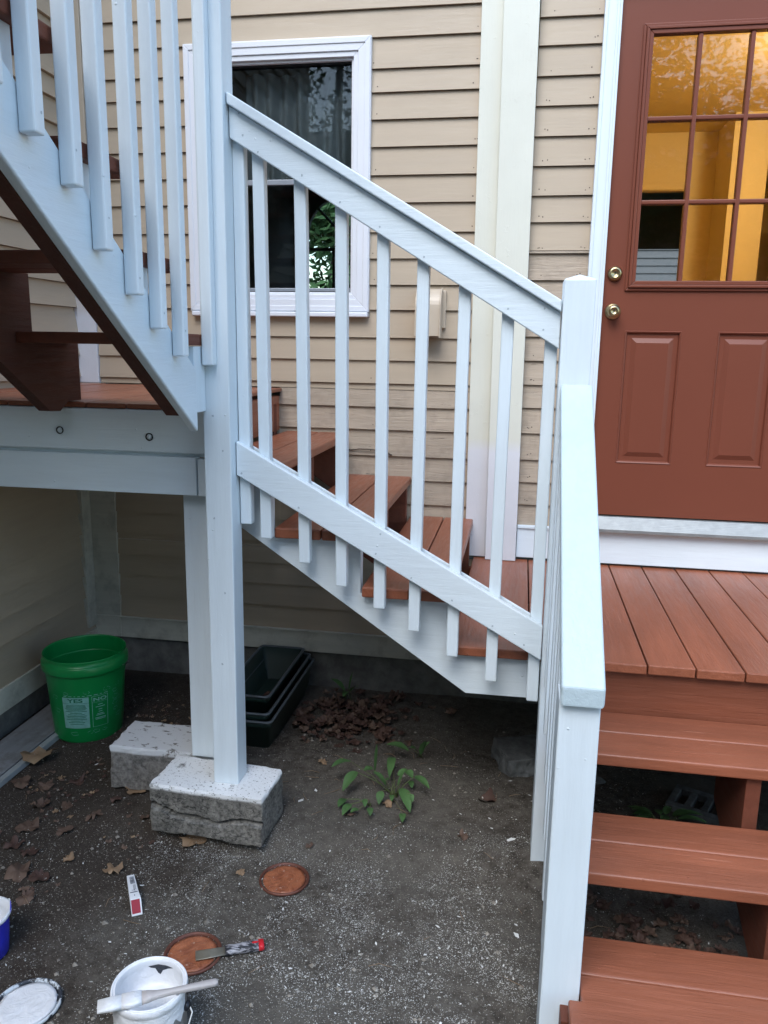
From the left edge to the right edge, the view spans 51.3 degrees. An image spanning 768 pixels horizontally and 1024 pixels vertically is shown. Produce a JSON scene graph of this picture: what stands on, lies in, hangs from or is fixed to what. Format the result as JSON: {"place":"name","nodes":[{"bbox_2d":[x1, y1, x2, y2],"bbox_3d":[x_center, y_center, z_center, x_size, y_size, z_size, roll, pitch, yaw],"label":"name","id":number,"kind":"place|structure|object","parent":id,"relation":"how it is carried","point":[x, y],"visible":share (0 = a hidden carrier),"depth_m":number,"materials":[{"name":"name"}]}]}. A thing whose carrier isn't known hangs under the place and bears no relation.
{"place":"outdoors","nodes":[
{"label":"outdoors","id":0,"kind":"place"},
{"bbox_2d":[0,382,767,1023],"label":"ground","id":1,"kind":"structure","parent":0,"point":[512,718],"depth_m":2.51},
{"bbox_2d":[0,896,11,959],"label":"pail","id":2,"kind":"object","parent":1,"relation":"on","point":[5,907],"visible":1,"depth_m":2.19,"materials":[{"name":"blue plastic"}]},
{"bbox_2d":[3,835,24,848],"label":"dry leaf","id":3,"kind":"object","parent":1,"relation":"on","point":[14,843],"visible":1,"depth_m":2.66,"materials":[{"name":"brown plant"}]},
{"bbox_2d":[4,861,29,882],"bbox_3d":[-1.153,1.129,2.519,0.073,0.030,0.101,3,12,9],"label":"dry leaf","id":4,"kind":"object","parent":1,"relation":"on","point":[16,871],"visible":1,"depth_m":2.51,"materials":[{"name":"brown plant"}]},
{"bbox_2d":[11,775,30,788],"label":"dry leaf","id":5,"kind":"object","parent":1,"relation":"on","point":[22,783],"visible":1,"depth_m":3.04,"materials":[{"name":"brown plant"}]},
{"bbox_2d":[16,889,34,905],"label":"dry leaf","id":6,"kind":"object","parent":1,"relation":"on","point":[28,895],"visible":1,"depth_m":2.41,"materials":[{"name":"brown plant"}]},
{"bbox_2d":[14,817,38,832],"bbox_3d":[-1.233,1.082,2.763,0.091,0.024,0.076,3,12,9],"label":"dry leaf","id":7,"kind":"object","parent":1,"relation":"on","point":[25,826],"visible":1,"depth_m":2.77,"materials":[{"name":"brown plant"}]},
{"bbox_2d":[0,704,54,776],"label":"board","id":8,"kind":"object","parent":1,"relation":"on","point":[33,733],"visible":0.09,"depth_m":3.35,"materials":[{"name":"grey wood"}]},
{"bbox_2d":[0,733,58,787],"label":"metal strip","id":9,"kind":"object","parent":1,"relation":"on","point":[17,768],"visible":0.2,"depth_m":3.14,"materials":[{"name":"grey metal"}]},
{"bbox_2d":[20,846,40,856],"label":"dry leaf","id":10,"kind":"object","parent":1,"relation":"on","point":[32,851],"visible":1,"depth_m":2.63,"materials":[{"name":"brown plant"}]},
{"bbox_2d":[0,978,62,1023],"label":"can lid","id":11,"kind":"object","parent":1,"relation":"on","point":[34,1001],"visible":1,"depth_m":2.03,"materials":[{"name":"paint"}]},
{"bbox_2d":[20,746,56,763],"bbox_3d":[-1.381,0.970,3.195,0.134,0.044,0.116,3,12,9],"label":"dry leaf","id":12,"kind":"object","parent":1,"relation":"on","point":[37,754],"visible":1,"depth_m":3.18,"materials":[{"name":"brown plant"}]},
{"bbox_2d":[27,868,50,881],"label":"dry leaf","id":13,"kind":"object","parent":1,"relation":"on","point":[35,875],"visible":1,"depth_m":2.51,"materials":[{"name":"brown plant"}]},
{"bbox_2d":[31,797,49,807],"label":"dry leaf","id":14,"kind":"object","parent":1,"relation":"on","point":[40,801],"visible":1,"depth_m":2.92,"materials":[{"name":"brown plant"}]},
{"bbox_2d":[38,779,53,791],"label":"dry leaf","id":15,"kind":"object","parent":1,"relation":"on","point":[46,785],"visible":1,"depth_m":3.02,"materials":[{"name":"brown plant"}]},
{"bbox_2d":[56,825,73,835],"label":"dry leaf","id":16,"kind":"object","parent":1,"relation":"on","point":[60,831],"visible":1,"depth_m":2.74,"materials":[{"name":"brown plant"}]},
{"bbox_2d":[58,801,71,810],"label":"dry leaf","id":17,"kind":"object","parent":1,"relation":"on","point":[64,805],"visible":1,"depth_m":2.89,"materials":[{"name":"brown plant"}]},
{"bbox_2d":[63,851,73,861],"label":"dry leaf","id":18,"kind":"object","parent":1,"relation":"on","point":[70,857],"visible":1,"depth_m":2.60,"materials":[{"name":"beige plant"}]},
{"bbox_2d":[69,774,84,785],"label":"dry leaf","id":19,"kind":"object","parent":1,"relation":"on","point":[79,781],"visible":1,"depth_m":3.06,"materials":[{"name":"brown plant"}]},
{"bbox_2d":[40,634,128,742],"bbox_3d":[-1.281,0.763,3.449,0.353,0.373,0.353,3,12,9],"label":"bucket","id":20,"kind":"object","parent":1,"relation":"on","point":[85,676],"visible":1,"depth_m":3.34,"materials":[{"name":"green plastic"}]},
{"bbox_2d":[85,809,102,820],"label":"dry leaf","id":21,"kind":"object","parent":1,"relation":"on","point":[94,813],"visible":1,"depth_m":2.79,"materials":[{"name":"brown plant"}]},
{"bbox_2d":[9,697,190,892],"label":"leaf litter","id":22,"kind":"object","parent":1,"relation":"on","point":[60,778],"visible":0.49,"depth_m":2.96,"materials":[{"name":"brown plant"}]},
{"bbox_2d":[102,862,122,873],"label":"dry leaf","id":23,"kind":"object","parent":1,"relation":"on","point":[111,868],"visible":1,"depth_m":2.54,"materials":[{"name":"beige plant"}]},
{"bbox_2d":[110,795,120,802],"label":"dry leaf","id":24,"kind":"object","parent":1,"relation":"on","point":[113,799],"visible":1,"depth_m":2.86,"materials":[{"name":"brown plant"}]},
{"bbox_2d":[127,874,142,916],"bbox_3d":[-0.756,1.155,2.418,0.031,0.033,0.160,-4,13,-23],"label":"package","id":25,"kind":"object","parent":1,"relation":"on","point":[135,901],"visible":1,"depth_m":2.39,"materials":[{"name":"grey"}]},
{"bbox_2d":[125,787,145,793],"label":"dry leaf","id":26,"kind":"object","parent":1,"relation":"on","point":[130,791],"visible":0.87,"depth_m":2.92,"materials":[{"name":"brown plant"}]},
{"bbox_2d":[110,956,192,1023],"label":"paint can","id":27,"kind":"object","parent":1,"relation":"on","point":[155,973],"visible":0.89,"depth_m":1.90,"materials":[{"name":"plastic"}]},
{"bbox_2d":[97,978,217,1013],"bbox_3d":[-0.513,1.099,1.822,0.265,0.016,0.039,-3,12,-17],"label":"paintbrush","id":28,"kind":"object","parent":27,"relation":"on","point":[130,1000],"visible":1,"depth_m":1.81,"materials":[{"name":"paint"}]},
{"bbox_2d":[109,720,213,789],"bbox_3d":[-0.789,0.922,2.997,0.408,0.171,0.220,3,12,9],"label":"concrete block","id":29,"kind":"object","parent":1,"relation":"on","point":[143,754],"depth_m":2.92,"materials":[{"name":"grey concrete"}]},
{"bbox_2d":[183,495,213,757],"bbox_3d":[-0.626,0.387,2.782,0.087,0.970,0.086,3,12,9],"label":"post","id":30,"kind":"object","parent":29,"relation":"on","point":[196,550],"visible":0.53,"depth_m":2.74,"materials":[{"name":"white paint"}]},
{"bbox_2d":[163,932,221,975],"bbox_3d":[-0.527,1.216,2.203,0.160,0.010,0.160,3,12,9],"label":"can lid","id":31,"kind":"object","parent":1,"relation":"on","point":[182,949],"visible":0.83,"depth_m":2.21,"materials":[{"name":"paint"}]},
{"bbox_2d":[195,939,263,960],"bbox_3d":[-0.425,1.207,2.205,0.186,0.019,0.037,-2,12,-13],"label":"putty knife","id":32,"kind":"object","parent":31,"relation":"on","point":[244,947],"visible":1,"depth_m":2.20,"materials":[{"name":"metal"}]},
{"bbox_2d":[180,834,206,846],"bbox_3d":[-0.645,1.097,2.692,0.090,0.027,0.091,-5,13,-28],"label":"dry leaf","id":33,"kind":"object","parent":1,"relation":"on","point":[187,841],"visible":0.79,"depth_m":2.68,"materials":[{"name":"beige plant"}]},
{"bbox_2d":[150,755,282,847],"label":"concrete block","id":34,"kind":"structure","parent":1,"relation":"on","point":[189,795],"depth_m":2.65,"materials":[{"name":"grey concrete"}]},
{"bbox_2d":[191,0,246,783],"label":"post","id":35,"kind":"object","parent":34,"relation":"on","point":[223,508],"visible":0.89,"depth_m":2.45,"materials":[{"name":"white paint"}]},
{"bbox_2d":[226,92,561,701],"bbox_3d":[0.024,-0.304,2.415,0.962,1.775,0.137,3,12,9],"label":"stair railing","id":36,"kind":"object","parent":35,"relation":"attached to","point":[470,269],"visible":1,"depth_m":2.38,"materials":[{"name":"white paint"}]},
{"bbox_2d":[236,869,244,875],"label":"dry leaf","id":37,"kind":"object","parent":1,"relation":"on","point":[241,872],"visible":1,"depth_m":2.54,"materials":[{"name":"beige plant"}]},
{"bbox_2d":[0,714,537,1023],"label":"paint flakes","id":38,"kind":"object","parent":1,"relation":"on","point":[353,879],"visible":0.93,"depth_m":2.28,"materials":[{"name":"grey gravel"}]},
{"bbox_2d":[8,743,531,1023],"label":"paint flakes","id":39,"kind":"object","parent":1,"relation":"on","point":[515,934],"visible":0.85,"depth_m":2.40,"materials":[{"name":"white paint"}]},
{"bbox_2d":[245,658,314,747],"bbox_3d":[-0.518,0.853,3.590,0.252,0.164,0.707,3,12,9],"label":"planter","id":40,"kind":"object","parent":1,"relation":"on","point":[262,734],"visible":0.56,"depth_m":3.49,"materials":[{"name":"green plastic"}]},
{"bbox_2d":[245,653,310,720],"bbox_3d":[-0.530,0.825,3.594,0.247,0.161,0.682,3,12,9],"label":"planter","id":41,"kind":"object","parent":40,"relation":"in","point":[270,714],"visible":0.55,"depth_m":3.44,"materials":[{"name":"black plastic"}]},
{"bbox_2d":[244,645,304,712],"bbox_3d":[-0.539,0.785,3.628,0.224,0.161,0.575,3,12,9],"label":"planter","id":42,"kind":"object","parent":41,"relation":"in","point":[282,664],"visible":0.61,"depth_m":3.79,"materials":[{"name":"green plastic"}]},
{"bbox_2d":[259,862,308,896],"bbox_3d":[-0.314,1.155,2.516,0.158,0.010,0.158,3,12,9],"label":"can lid","id":43,"kind":"object","parent":1,"relation":"on","point":[287,880],"visible":1,"depth_m":2.51,"materials":[{"name":"paint"}]},
{"bbox_2d":[305,841,313,847],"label":"dry leaf","id":44,"kind":"object","parent":1,"relation":"on","point":[310,845],"visible":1,"depth_m":2.65,"materials":[{"name":"brown plant"}]},
{"bbox_2d":[22,705,609,986],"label":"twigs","id":45,"kind":"object","parent":1,"relation":"on","point":[362,849],"visible":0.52,"depth_m":2.63,"materials":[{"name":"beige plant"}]},
{"bbox_2d":[0,687,638,1023],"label":"soil clods","id":46,"kind":"object","parent":1,"relation":"on","point":[126,912],"visible":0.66,"depth_m":2.74,"materials":[{"name":"brown soil"}]},
{"bbox_2d":[318,758,327,764],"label":"dry leaf","id":47,"kind":"object","parent":1,"relation":"on","point":[322,761],"visible":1,"depth_m":3.14,"materials":[{"name":"brown plant"}]},
{"bbox_2d":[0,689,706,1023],"bbox_3d":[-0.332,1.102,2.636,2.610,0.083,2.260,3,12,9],"label":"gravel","id":48,"kind":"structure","parent":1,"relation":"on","point":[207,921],"depth_m":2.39,"materials":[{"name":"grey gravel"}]},
{"bbox_2d":[346,738,361,744],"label":"dry leaf","id":49,"kind":"object","parent":1,"relation":"on","point":[354,741],"visible":1,"depth_m":3.35,"materials":[{"name":"brown plant"}]},
{"bbox_2d":[292,688,457,752],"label":"leaf litter","id":50,"kind":"object","parent":1,"relation":"on","point":[359,708],"visible":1,"depth_m":3.55,"materials":[{"name":"brown plant"}]},
{"bbox_2d":[332,672,356,700],"bbox_3d":[-0.180,0.805,3.688,0.079,0.150,0.125,-7,14,-35],"label":"weed","id":51,"kind":"object","parent":50,"relation":"on","point":[341,685],"visible":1,"depth_m":3.70,"materials":[{"name":"green plant"}]},
{"bbox_2d":[332,745,429,822],"bbox_3d":[-0.017,0.942,2.869,0.339,0.219,0.364,-5,13,-27],"label":"weed","id":52,"kind":"object","parent":1,"relation":"on","point":[407,797],"visible":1,"depth_m":2.90,"materials":[{"name":"green plant"}]},
{"bbox_2d":[0,0,767,738],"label":"house","id":53,"kind":"structure","parent":1,"relation":"on","point":[550,146],"depth_m":3.47,"materials":[{"name":"beige paint"}]},
{"bbox_2d":[0,383,281,496],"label":"stair landing","id":54,"kind":"object","parent":53,"relation":"attached to","point":[131,438],"visible":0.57,"depth_m":2.61,"materials":[{"name":"white paint"}]},
{"bbox_2d":[0,0,201,430],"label":"staircase","id":55,"kind":"structure","parent":54,"relation":"on","point":[39,371],"depth_m":1.89,"materials":[{"name":"white paint"}]},
{"bbox_2d":[0,0,225,664],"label":"railing","id":56,"kind":"object","parent":55,"relation":"attached to","point":[24,18],"visible":0.96,"depth_m":1.86,"materials":[{"name":"white paint"}]},
{"bbox_2d":[182,35,372,317],"bbox_3d":[-0.454,-1.455,3.572,0.828,1.135,0.208,3,12,9],"label":"window","id":57,"kind":"structure","parent":53,"relation":"in","point":[331,112],"depth_m":3.52,"materials":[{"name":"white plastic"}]},
{"bbox_2d":[349,448,391,455],"bbox_3d":[-0.091,-0.278,3.667,0.262,0.030,0.012,3,12,9],"label":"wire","id":58,"kind":"object","parent":53,"relation":"attached to","point":[366,449],"visible":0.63,"depth_m":3.66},
{"bbox_2d":[242,395,528,697],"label":"staircase","id":59,"kind":"structure","parent":53,"relation":"attached to","point":[426,643],"depth_m":2.63,"materials":[{"name":"white paint"}]},
{"bbox_2d":[414,288,446,337],"bbox_3d":[0.195,-0.861,3.451,0.135,0.213,0.114,3,12,9],"label":"vent hood","id":60,"kind":"object","parent":53,"relation":"attached to","point":[437,317],"visible":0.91,"depth_m":3.42,"materials":[{"name":"beige plastic"}]},
{"bbox_2d":[458,556,767,725],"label":"porch deck","id":61,"kind":"structure","parent":53,"relation":"attached to","point":[682,643],"depth_m":2.66,"materials":[{"name":"brown wood"}]},
{"bbox_2d":[594,0,767,521],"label":"door","id":62,"kind":"structure","parent":53,"relation":"in","point":[681,421],"depth_m":3.36,"materials":[{"name":"paint"}]},
{"bbox_2d":[382,799,391,807],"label":"dry leaf","id":63,"kind":"object","parent":1,"relation":"on","point":[387,802],"visible":1,"depth_m":2.86,"materials":[{"name":"beige plant"}]},
{"bbox_2d":[386,741,428,757],"bbox_3d":[0.096,0.945,3.178,0.177,0.092,0.062,-2,12,-16],"label":"weed","id":64,"kind":"object","parent":1,"relation":"on","point":[424,744],"visible":1,"depth_m":3.17,"materials":[{"name":"green plant"}]},
{"bbox_2d":[458,829,468,840],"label":"dry leaf","id":65,"kind":"object","parent":1,"relation":"on","point":[464,837],"visible":1,"depth_m":2.68,"materials":[{"name":"brown plant"}]},
{"bbox_2d":[478,787,496,801],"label":"dry leaf","id":66,"kind":"object","parent":1,"relation":"on","point":[488,796],"visible":1,"depth_m":2.91,"materials":[{"name":"brown plant"}]},
{"bbox_2d":[493,735,535,776],"bbox_3d":[0.550,0.975,3.177,0.206,0.092,0.213,-2,12,-12],"label":"stone","id":67,"kind":"object","parent":1,"relation":"on","point":[514,756],"visible":0.67,"depth_m":3.13,"materials":[{"name":"grey stone"}]},
{"bbox_2d":[530,275,596,860],"bbox_3d":[0.529,0.229,2.399,0.087,1.812,0.086,3,12,9],"label":"post","id":68,"kind":"object","parent":1,"relation":"on","point":[577,323],"visible":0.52,"depth_m":2.24,"materials":[{"name":"white paint"}]},
{"bbox_2d":[536,684,600,1023],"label":"post","id":69,"kind":"object","parent":1,"relation":"on","point":[576,740],"visible":0.88,"depth_m":1.79,"materials":[{"name":"white paint"}]},
{"bbox_2d":[541,385,605,938],"bbox_3d":[0.475,0.375,2.036,0.100,1.349,0.687,3,12,9],"label":"step railing","id":70,"kind":"object","parent":69,"relation":"attached to","point":[575,666],"visible":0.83,"depth_m":1.94,"materials":[{"name":"white paint"}]},
{"bbox_2d":[595,775,605,783],"bbox_3d":[0.811,1.053,3.077,0.100,0.080,0.096,3,12,9],"label":"stone","id":71,"kind":"object","parent":1,"relation":"on","point":[600,780],"visible":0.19,"depth_m":3.05,"materials":[{"name":"grey stone"}]},
{"bbox_2d":[587,784,708,943],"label":"paint flakes","id":72,"kind":"object","parent":1,"relation":"on","point":[620,888],"visible":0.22,"depth_m":2.40,"materials":[{"name":"paint"}]},
{"bbox_2d":[558,712,767,1023],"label":"entry steps","id":73,"kind":"structure","parent":1,"relation":"on","point":[623,982],"depth_m":2.04,"materials":[{"name":"brown wood"}]},
{"bbox_2d":[584,889,742,955],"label":"leaf litter","id":74,"kind":"object","parent":1,"relation":"on","point":[634,922],"visible":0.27,"depth_m":2.31,"materials":[{"name":"brown plant"}]},
{"bbox_2d":[627,806,706,822],"bbox_3d":[0.969,1.062,2.729,0.261,0.072,0.184,3,12,9],"label":"weed","id":75,"kind":"object","parent":1,"relation":"on","point":[644,811],"visible":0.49,"depth_m":2.75,"materials":[{"name":"green plant"}]},
{"bbox_2d":[665,784,719,825],"bbox_3d":[1.133,1.075,2.876,0.200,0.070,0.160,9,14,34],"label":"slotted brick","id":76,"kind":"object","parent":1,"relation":"on","point":[693,796],"visible":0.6,"depth_m":2.87,"materials":[{"name":"grey stone"}]}
]}

